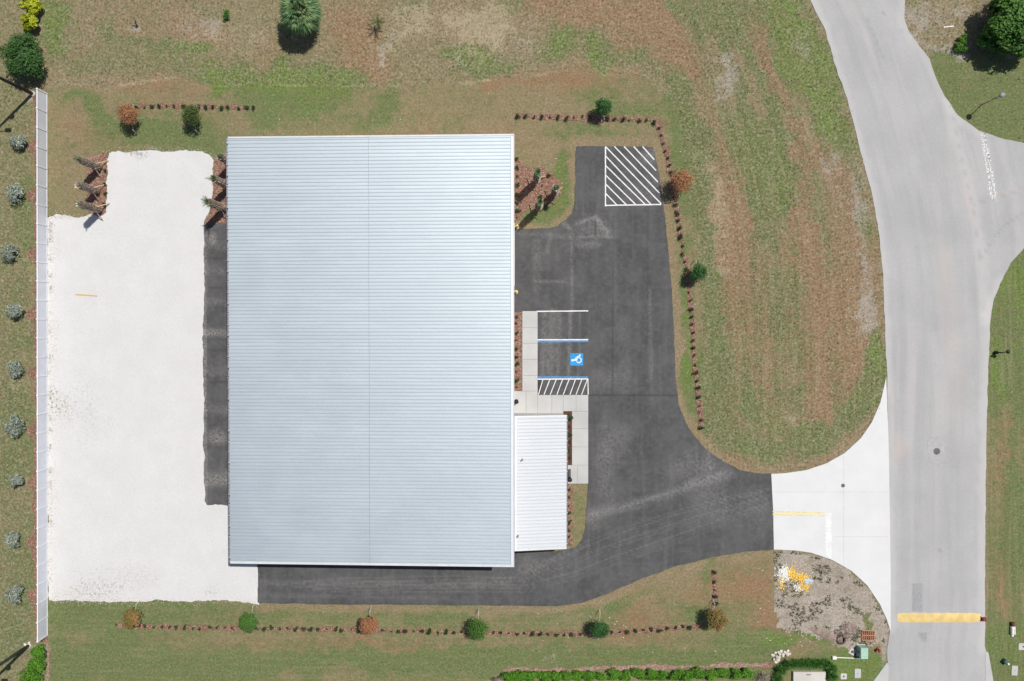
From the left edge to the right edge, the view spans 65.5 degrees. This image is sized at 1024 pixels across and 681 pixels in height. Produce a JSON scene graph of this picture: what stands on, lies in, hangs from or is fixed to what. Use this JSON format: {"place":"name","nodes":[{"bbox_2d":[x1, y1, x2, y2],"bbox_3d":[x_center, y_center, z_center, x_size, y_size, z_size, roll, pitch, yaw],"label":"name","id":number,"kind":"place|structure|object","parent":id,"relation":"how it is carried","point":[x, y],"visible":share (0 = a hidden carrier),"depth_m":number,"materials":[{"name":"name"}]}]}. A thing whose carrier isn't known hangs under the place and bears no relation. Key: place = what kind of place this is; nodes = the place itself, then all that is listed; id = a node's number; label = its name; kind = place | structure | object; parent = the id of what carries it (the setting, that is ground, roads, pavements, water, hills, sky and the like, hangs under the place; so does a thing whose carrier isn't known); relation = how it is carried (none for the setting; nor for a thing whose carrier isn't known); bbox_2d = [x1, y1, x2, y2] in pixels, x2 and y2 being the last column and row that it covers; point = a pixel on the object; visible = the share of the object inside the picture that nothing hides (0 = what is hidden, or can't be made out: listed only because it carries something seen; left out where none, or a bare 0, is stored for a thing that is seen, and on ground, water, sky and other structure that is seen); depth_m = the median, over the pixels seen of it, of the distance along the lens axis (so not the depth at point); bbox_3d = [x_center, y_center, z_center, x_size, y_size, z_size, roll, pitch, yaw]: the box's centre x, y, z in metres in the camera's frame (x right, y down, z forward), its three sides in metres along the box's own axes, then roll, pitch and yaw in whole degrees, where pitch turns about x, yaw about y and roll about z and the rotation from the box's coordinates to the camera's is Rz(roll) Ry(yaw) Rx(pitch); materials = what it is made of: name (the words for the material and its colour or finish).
{"place":"outdoors","nodes":[
{"label":"outdoors","id":0,"kind":"place"},
{"bbox_2d":[48,146,258,606],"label":"gravel yard","id":1,"kind":"structure","parent":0,"point":[126,487],"depth_m":78.10,"materials":[{"name":"white gravel"}]},
{"bbox_2d":[48,148,213,595],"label":"gravel weeds","id":2,"kind":"object","parent":1,"relation":"on","point":[52,357],"visible":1,"depth_m":78.01,"materials":[{"name":"green plant"}]},
{"bbox_2d":[202,222,227,505],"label":"asphalt apron","id":3,"kind":"object","parent":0,"point":[215,388],"visible":0.57,"depth_m":78.04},
{"bbox_2d":[0,0,1023,680],"bbox_3d":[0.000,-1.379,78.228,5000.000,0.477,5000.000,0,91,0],"label":"lawn","id":4,"kind":"structure","parent":0,"point":[398,94],"depth_m":77.82,"materials":[{"name":"green plant"}]},
{"bbox_2d":[0,243,18,262],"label":"silver shrub","id":5,"kind":"object","parent":4,"relation":"on","point":[7,253],"visible":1,"depth_m":76.75,"materials":[{"name":"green plant"}]},
{"bbox_2d":[4,530,19,547],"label":"silver shrub","id":6,"kind":"object","parent":4,"relation":"on","point":[11,538],"visible":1,"depth_m":77.21,"materials":[{"name":"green plant"}]},
{"bbox_2d":[2,412,25,437],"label":"silver shrub","id":7,"kind":"object","parent":4,"relation":"on","point":[14,425],"visible":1,"depth_m":77.12,"materials":[{"name":"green plant"}]},
{"bbox_2d":[4,584,23,604],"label":"silver shrub","id":8,"kind":"object","parent":4,"relation":"on","point":[13,595],"visible":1,"depth_m":77.33,"materials":[{"name":"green plant"}]},
{"bbox_2d":[3,303,24,317],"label":"silver shrub","id":9,"kind":"object","parent":4,"relation":"on","point":[13,311],"visible":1,"depth_m":76.87,"materials":[{"name":"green plant"}]},
{"bbox_2d":[5,183,23,204],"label":"silver shrub","id":10,"kind":"object","parent":4,"relation":"on","point":[15,192],"visible":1,"depth_m":76.67,"materials":[{"name":"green plant"}]},
{"bbox_2d":[6,359,23,377],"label":"silver shrub","id":11,"kind":"object","parent":4,"relation":"on","point":[14,370],"visible":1,"depth_m":76.98,"materials":[{"name":"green plant"}]},
{"bbox_2d":[0,643,30,665],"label":"light pole","id":12,"kind":"object","parent":4,"relation":"on","point":[16,653],"visible":1,"depth_m":76.43,"materials":[{"name":"metal"}]},
{"bbox_2d":[8,473,23,487],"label":"silver shrub","id":13,"kind":"object","parent":4,"relation":"on","point":[15,479],"visible":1,"depth_m":77.10,"materials":[{"name":"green plant"}]},
{"bbox_2d":[8,134,26,149],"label":"silver shrub","id":14,"kind":"object","parent":4,"relation":"on","point":[19,140],"visible":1,"depth_m":76.58,"materials":[{"name":"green plant"}]},
{"bbox_2d":[0,76,34,95],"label":"light pole","id":15,"kind":"object","parent":4,"relation":"on","point":[31,93],"visible":1,"depth_m":75.24,"materials":[{"name":"metal"}]},
{"bbox_2d":[0,32,45,78],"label":"round tree","id":16,"kind":"object","parent":4,"relation":"on","point":[21,56],"visible":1,"depth_m":75.02,"materials":[{"name":"green plant"}]},
{"bbox_2d":[20,13,38,30],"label":"yellow shrub","id":17,"kind":"object","parent":4,"relation":"on","point":[29,21],"visible":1,"depth_m":76.14,"materials":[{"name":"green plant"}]},
{"bbox_2d":[16,666,43,680],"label":"hedge shrub","id":18,"kind":"object","parent":4,"relation":"on","point":[29,676],"visible":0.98,"depth_m":77.57,"materials":[{"name":"green plant"}]},
{"bbox_2d":[18,0,43,15],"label":"yellow shrub","id":19,"kind":"object","parent":4,"relation":"on","point":[33,7],"visible":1,"depth_m":75.89,"materials":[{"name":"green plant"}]},
{"bbox_2d":[27,658,45,675],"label":"hedge shrub","id":20,"kind":"object","parent":4,"relation":"on","point":[34,664],"visible":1,"depth_m":77.48,"materials":[{"name":"green plant"}]},
{"bbox_2d":[26,96,48,641],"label":"mulch bed","id":21,"kind":"object","parent":4,"relation":"on","point":[32,316],"visible":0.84,"depth_m":78.07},
{"bbox_2d":[26,97,770,674],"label":"mulch chips","id":22,"kind":"object","parent":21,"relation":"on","point":[514,367],"visible":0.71,"depth_m":77.95,"materials":[{"name":"brown wood"}]},
{"bbox_2d":[30,644,45,660],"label":"hedge shrub","id":23,"kind":"object","parent":4,"relation":"on","point":[38,652],"visible":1,"depth_m":77.48,"materials":[{"name":"green plant"}]},
{"bbox_2d":[36,88,47,642],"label":"vinyl fence","id":24,"kind":"object","parent":4,"relation":"on","point":[42,340],"visible":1,"depth_m":77.17,"materials":[{"name":"white plastic"}]},
{"bbox_2d":[85,152,108,215],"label":"mulch bed","id":25,"kind":"object","parent":4,"relation":"on","point":[93,174],"visible":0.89,"depth_m":77.71,"materials":[{"name":"brown wood"}]},
{"bbox_2d":[74,182,106,201],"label":"cut palm","id":26,"kind":"object","parent":25,"relation":"on","point":[82,186],"visible":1,"depth_m":75.50,"materials":[{"name":"brown plant"}]},
{"bbox_2d":[73,156,108,178],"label":"cut palm","id":27,"kind":"object","parent":25,"relation":"on","point":[90,163],"visible":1,"depth_m":75.43,"materials":[{"name":"brown plant"}]},
{"bbox_2d":[75,200,109,220],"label":"cut palm","id":28,"kind":"object","parent":25,"relation":"on","point":[81,204],"visible":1,"depth_m":75.41,"materials":[{"name":"brown plant"}]},
{"bbox_2d":[115,103,138,133],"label":"young tree","id":29,"kind":"object","parent":4,"relation":"on","point":[127,112],"visible":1,"depth_m":75.46,"materials":[{"name":"orange plant"}]},
{"bbox_2d":[119,600,141,629],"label":"young tree","id":30,"kind":"object","parent":4,"relation":"on","point":[131,619],"visible":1,"depth_m":76.45,"materials":[{"name":"orange plant"}]},
{"bbox_2d":[181,103,202,133],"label":"young tree","id":31,"kind":"object","parent":4,"relation":"on","point":[190,112],"visible":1,"depth_m":75.57,"materials":[{"name":"green plant"}]},
{"bbox_2d":[135,102,255,109],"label":"mulch bed","id":32,"kind":"object","parent":4,"relation":"on","point":[162,104],"visible":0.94,"depth_m":77.59,"materials":[{"name":"brown wood"}]},
{"bbox_2d":[204,158,226,223],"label":"mulch bed","id":33,"kind":"object","parent":4,"relation":"on","point":[221,194],"visible":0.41,"depth_m":77.73,"materials":[{"name":"brown wood"}]},
{"bbox_2d":[201,195,226,219],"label":"cut palm","id":34,"kind":"object","parent":33,"relation":"on","point":[218,205],"visible":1,"depth_m":74.71,"materials":[{"name":"brown plant"}]},
{"bbox_2d":[205,175,225,187],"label":"cut palm","id":35,"kind":"object","parent":33,"relation":"on","point":[217,180],"visible":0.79,"depth_m":73.95,"materials":[{"name":"brown plant"}]},
{"bbox_2d":[215,152,225,163],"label":"cut palm","id":36,"kind":"object","parent":33,"relation":"on","point":[221,157],"visible":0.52,"depth_m":74.07,"materials":[{"name":"green plant"}]},
{"bbox_2d":[238,602,258,633],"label":"young tree","id":37,"kind":"object","parent":4,"relation":"on","point":[246,621],"visible":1,"depth_m":76.46,"materials":[{"name":"green plant"}]},
{"bbox_2d":[278,0,324,35],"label":"bushy palm","id":38,"kind":"object","parent":4,"relation":"on","point":[296,19],"visible":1,"depth_m":74.06,"materials":[{"name":"green plant"}]},
{"bbox_2d":[358,606,378,635],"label":"young tree","id":39,"kind":"object","parent":4,"relation":"on","point":[369,625],"visible":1,"depth_m":76.51,"materials":[{"name":"orange plant"}]},
{"bbox_2d":[226,134,514,566],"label":"warehouse","id":40,"kind":"structure","parent":4,"relation":"on","point":[370,317],"depth_m":72.46,"materials":[{"name":"metal"}]},
{"bbox_2d":[368,13,383,33],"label":"young palm","id":41,"kind":"object","parent":4,"relation":"on","point":[378,22],"visible":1,"depth_m":76.31,"materials":[{"name":"green plant"}]},
{"bbox_2d":[117,622,702,637],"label":"mulch bed","id":42,"kind":"object","parent":4,"relation":"on","point":[417,630],"visible":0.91,"depth_m":78.49,"materials":[{"name":"brown wood"}]},
{"bbox_2d":[590,609,609,639],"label":"young tree","id":43,"kind":"object","parent":42,"relation":"on","point":[600,630],"visible":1,"depth_m":76.53,"materials":[{"name":"green plant"}]},
{"bbox_2d":[466,608,489,640],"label":"young tree","id":44,"kind":"object","parent":4,"relation":"on","point":[478,627],"visible":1,"depth_m":76.42,"materials":[{"name":"green plant"}]},
{"bbox_2d":[502,671,515,680],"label":"hedge shrub","id":45,"kind":"object","parent":4,"relation":"on","point":[508,677],"visible":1,"depth_m":77.80,"materials":[{"name":"green plant"}]},
{"bbox_2d":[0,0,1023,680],"bbox_3d":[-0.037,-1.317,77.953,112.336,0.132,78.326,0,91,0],"label":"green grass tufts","id":46,"kind":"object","parent":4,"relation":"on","point":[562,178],"visible":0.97,"depth_m":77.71,"materials":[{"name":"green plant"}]},
{"bbox_2d":[514,312,521,390],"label":"mulch bed","id":47,"kind":"object","parent":4,"relation":"on","point":[518,373],"visible":0.56,"depth_m":77.98,"materials":[{"name":"brown wood"}]},
{"bbox_2d":[514,669,527,680],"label":"hedge shrub","id":48,"kind":"object","parent":4,"relation":"on","point":[519,676],"visible":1,"depth_m":77.88,"materials":[{"name":"green plant"}]},
{"bbox_2d":[524,671,538,680],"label":"hedge shrub","id":49,"kind":"object","parent":4,"relation":"on","point":[532,676],"visible":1,"depth_m":77.85,"materials":[{"name":"green plant"}]},
{"bbox_2d":[514,158,561,222],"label":"mulch bed","id":50,"kind":"object","parent":4,"relation":"on","point":[526,191],"visible":0.65,"depth_m":77.72,"materials":[{"name":"brown wood"}]},
{"bbox_2d":[526,167,545,190],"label":"cut palm","id":51,"kind":"object","parent":50,"relation":"on","point":[537,176],"visible":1,"depth_m":74.35,"materials":[{"name":"green plant"}]},
{"bbox_2d":[529,198,545,219],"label":"cut palm","id":52,"kind":"object","parent":50,"relation":"on","point":[538,205],"visible":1,"depth_m":74.70,"materials":[{"name":"green plant"}]},
{"bbox_2d":[544,184,562,204],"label":"cut palm","id":53,"kind":"object","parent":50,"relation":"on","point":[555,189],"visible":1,"depth_m":74.88,"materials":[{"name":"green plant"}]},
{"bbox_2d":[514,413,567,550],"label":"office annex","id":54,"kind":"object","parent":4,"relation":"on","point":[540,481],"visible":1,"depth_m":74.89,"materials":[{"name":"metal"}]},
{"bbox_2d":[537,670,552,680],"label":"hedge shrub","id":55,"kind":"object","parent":4,"relation":"on","point":[543,676],"visible":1,"depth_m":77.89,"materials":[{"name":"green plant"}]},
{"bbox_2d":[108,17,998,651],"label":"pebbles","id":56,"kind":"object","parent":4,"relation":"on","point":[686,347],"visible":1,"depth_m":78.17,"materials":[{"name":"grey stone"}]},
{"bbox_2d":[549,670,562,680],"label":"hedge shrub","id":57,"kind":"object","parent":4,"relation":"on","point":[556,676],"visible":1,"depth_m":77.84,"materials":[{"name":"green plant"}]},
{"bbox_2d":[561,670,572,680],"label":"hedge shrub","id":58,"kind":"object","parent":4,"relation":"on","point":[565,675],"visible":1,"depth_m":77.87,"materials":[{"name":"green plant"}]},
{"bbox_2d":[563,411,571,464],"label":"mulch bed","id":59,"kind":"object","parent":4,"relation":"on","point":[569,444],"visible":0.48,"depth_m":78.13,"materials":[{"name":"brown wood"}]},
{"bbox_2d":[568,484,573,545],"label":"mulch bed","id":60,"kind":"object","parent":4,"relation":"on","point":[570,541],"visible":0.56,"depth_m":78.28,"materials":[{"name":"brown wood"}]},
{"bbox_2d":[572,669,584,680],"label":"hedge shrub","id":61,"kind":"object","parent":4,"relation":"on","point":[576,674],"visible":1,"depth_m":77.91,"materials":[{"name":"green plant"}]},
{"bbox_2d":[582,670,595,680],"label":"hedge shrub","id":62,"kind":"object","parent":4,"relation":"on","point":[589,676],"visible":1,"depth_m":77.84,"materials":[{"name":"green plant"}]},
{"bbox_2d":[595,672,609,679],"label":"hedge shrub","id":63,"kind":"object","parent":4,"relation":"on","point":[601,676],"visible":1,"depth_m":77.76,"materials":[{"name":"green plant"}]},
{"bbox_2d":[594,97,612,122],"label":"young tree","id":64,"kind":"object","parent":4,"relation":"on","point":[603,107],"visible":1,"depth_m":75.74,"materials":[{"name":"green plant"}]},
{"bbox_2d":[518,113,704,429],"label":"mulch bed","id":65,"kind":"object","parent":4,"relation":"on","point":[666,154],"visible":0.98,"depth_m":77.73,"materials":[{"name":"brown wood"}]},
{"bbox_2d":[608,667,622,680],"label":"hedge shrub","id":66,"kind":"object","parent":4,"relation":"on","point":[614,675],"visible":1,"depth_m":77.83,"materials":[{"name":"green plant"}]},
{"bbox_2d":[618,669,631,680],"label":"hedge shrub","id":67,"kind":"object","parent":4,"relation":"on","point":[626,675],"visible":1,"depth_m":77.85,"materials":[{"name":"green plant"}]},
{"bbox_2d":[503,662,769,672],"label":"mulch bed","id":68,"kind":"object","parent":4,"relation":"on","point":[663,666],"visible":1,"depth_m":78.55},
{"bbox_2d":[629,667,645,680],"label":"hedge shrub","id":69,"kind":"object","parent":4,"relation":"on","point":[640,674],"visible":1,"depth_m":77.88,"materials":[{"name":"green plant"}]},
{"bbox_2d":[645,668,657,680],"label":"hedge shrub","id":70,"kind":"object","parent":4,"relation":"on","point":[651,675],"visible":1,"depth_m":77.83,"materials":[{"name":"green plant"}]},
{"bbox_2d":[655,671,670,680],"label":"hedge shrub","id":71,"kind":"object","parent":4,"relation":"on","point":[661,675],"visible":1,"depth_m":77.81,"materials":[{"name":"green plant"}]},
{"bbox_2d":[669,670,680,680],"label":"hedge shrub","id":72,"kind":"object","parent":4,"relation":"on","point":[675,675],"visible":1,"depth_m":77.87,"materials":[{"name":"green plant"}]},
{"bbox_2d":[669,168,694,199],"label":"young tree","id":73,"kind":"object","parent":4,"relation":"on","point":[680,179],"visible":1,"depth_m":75.44,"materials":[{"name":"orange plant"}]},
{"bbox_2d":[679,670,693,680],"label":"hedge shrub","id":74,"kind":"object","parent":4,"relation":"on","point":[687,675],"visible":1,"depth_m":77.85,"materials":[{"name":"green plant"}]},
{"bbox_2d":[691,666,704,679],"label":"hedge shrub","id":75,"kind":"object","parent":4,"relation":"on","point":[697,671],"visible":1,"depth_m":77.85,"materials":[{"name":"green plant"}]},
{"bbox_2d":[690,260,706,285],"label":"young tree","id":76,"kind":"object","parent":4,"relation":"on","point":[697,273],"visible":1,"depth_m":75.94,"materials":[{"name":"green plant"}]},
{"bbox_2d":[703,670,718,680],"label":"hedge shrub","id":77,"kind":"object","parent":4,"relation":"on","point":[711,675],"visible":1,"depth_m":77.78,"materials":[{"name":"green plant"}]},
{"bbox_2d":[711,570,718,609],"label":"mulch bed","id":78,"kind":"object","parent":4,"relation":"on","point":[715,593],"visible":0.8,"depth_m":78.42,"materials":[{"name":"brown wood"}]},
{"bbox_2d":[705,600,729,631],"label":"young tree","id":79,"kind":"object","parent":4,"relation":"on","point":[714,617],"visible":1,"depth_m":76.32,"materials":[{"name":"yellow plant"}]},
{"bbox_2d":[715,668,729,677],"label":"hedge shrub","id":80,"kind":"object","parent":4,"relation":"on","point":[723,672],"visible":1,"depth_m":77.84,"materials":[{"name":"green plant"}]},
{"bbox_2d":[728,668,742,679],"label":"hedge shrub","id":81,"kind":"object","parent":4,"relation":"on","point":[736,675],"visible":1,"depth_m":77.86,"materials":[{"name":"green plant"}]},
{"bbox_2d":[741,667,755,679],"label":"hedge shrub","id":82,"kind":"object","parent":4,"relation":"on","point":[746,673],"visible":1,"depth_m":77.78,"materials":[{"name":"green plant"}]},
{"bbox_2d":[774,559,817,593],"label":"debris scatter","id":83,"kind":"object","parent":4,"relation":"on","point":[792,573],"visible":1,"depth_m":78.37,"materials":[{"name":"yellow"}]},
{"bbox_2d":[792,671,825,680],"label":"utility box","id":84,"kind":"object","parent":4,"relation":"on","point":[808,675],"visible":1,"depth_m":78.30,"materials":[{"name":"metal"}]},
{"bbox_2d":[809,626,839,644],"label":"dirt heap","id":85,"kind":"object","parent":4,"relation":"on","point":[826,635],"visible":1,"depth_m":78.48,"materials":[{"name":"soil"}]},
{"bbox_2d":[774,551,888,646],"bbox_3d":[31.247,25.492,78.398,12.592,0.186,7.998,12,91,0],"label":"dirt weeds","id":86,"kind":"object","parent":4,"relation":"on","point":[817,602],"visible":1,"depth_m":78.43,"materials":[{"name":"green plant"}]},
{"bbox_2d":[839,621,856,640],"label":"dirt heap","id":87,"kind":"object","parent":4,"relation":"on","point":[849,630],"visible":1,"depth_m":78.37,"materials":[{"name":"soil"}]},
{"bbox_2d":[856,644,867,658],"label":"transformer","id":88,"kind":"object","parent":4,"relation":"on","point":[861,651],"visible":1,"depth_m":77.76,"materials":[{"name":"metal"}]},
{"bbox_2d":[861,630,874,640],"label":"pallet","id":89,"kind":"object","parent":4,"relation":"on","point":[868,635],"visible":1,"depth_m":78.39,"materials":[{"name":"brown wood"}]},
{"bbox_2d":[954,42,968,51],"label":"green shrub","id":90,"kind":"object","parent":4,"relation":"on","point":[959,45],"visible":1,"depth_m":76.91,"materials":[{"name":"green plant"}]},
{"bbox_2d":[974,1,992,21],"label":"dry shrub","id":91,"kind":"object","parent":4,"relation":"on","point":[984,9],"visible":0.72,"depth_m":75.99,"materials":[{"name":"brown plant"}]},
{"bbox_2d":[976,31,1018,55],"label":"shrub","id":92,"kind":"object","parent":4,"relation":"on","point":[985,42],"visible":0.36,"depth_m":75.89,"materials":[{"name":"green plant"}]},
{"bbox_2d":[983,0,1023,57],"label":"shade tree","id":93,"kind":"object","parent":4,"relation":"on","point":[1005,22],"visible":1,"depth_m":74.16,"materials":[{"name":"green plant"}]},
{"bbox_2d":[257,146,773,605],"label":"parking lot","id":94,"kind":"structure","parent":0,"point":[666,488],"depth_m":78.16,"materials":[{"name":"black asphalt"}]},
{"bbox_2d":[514,311,587,483],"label":"sidewalk","id":95,"kind":"structure","parent":0,"point":[530,399],"depth_m":78.01,"materials":[{"name":"concrete"}]},
{"bbox_2d":[775,664,786,675],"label":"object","id":96,"kind":"object","parent":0,"point":[781,669],"depth_m":77.87,"materials":[{"name":"green plant"}]},
{"bbox_2d":[805,656,816,669],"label":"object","id":97,"kind":"object","parent":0,"point":[812,664],"depth_m":77.88,"materials":[{"name":"green plant"}]},
{"bbox_2d":[771,378,890,631],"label":"driveway","id":98,"kind":"structure","parent":0,"point":[819,510],"depth_m":78.27,"materials":[{"name":"concrete"}]},
{"bbox_2d":[874,663,888,680],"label":"driveway","id":99,"kind":"structure","parent":0,"point":[882,675],"depth_m":78.56,"materials":[{"name":"concrete"}]},
{"bbox_2d":[810,0,1023,680],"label":"road","id":100,"kind":"structure","parent":0,"point":[946,182],"depth_m":77.92,"materials":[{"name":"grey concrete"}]},
{"bbox_2d":[897,613,980,622],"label":"speed hump","id":101,"kind":"object","parent":100,"relation":"on","point":[939,617],"visible":1,"depth_m":78.44,"materials":[{"name":"yellow paint"}]},
{"bbox_2d":[985,652,992,680],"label":"driveway","id":102,"kind":"structure","parent":0,"point":[988,674],"depth_m":78.55,"materials":[{"name":"concrete"}]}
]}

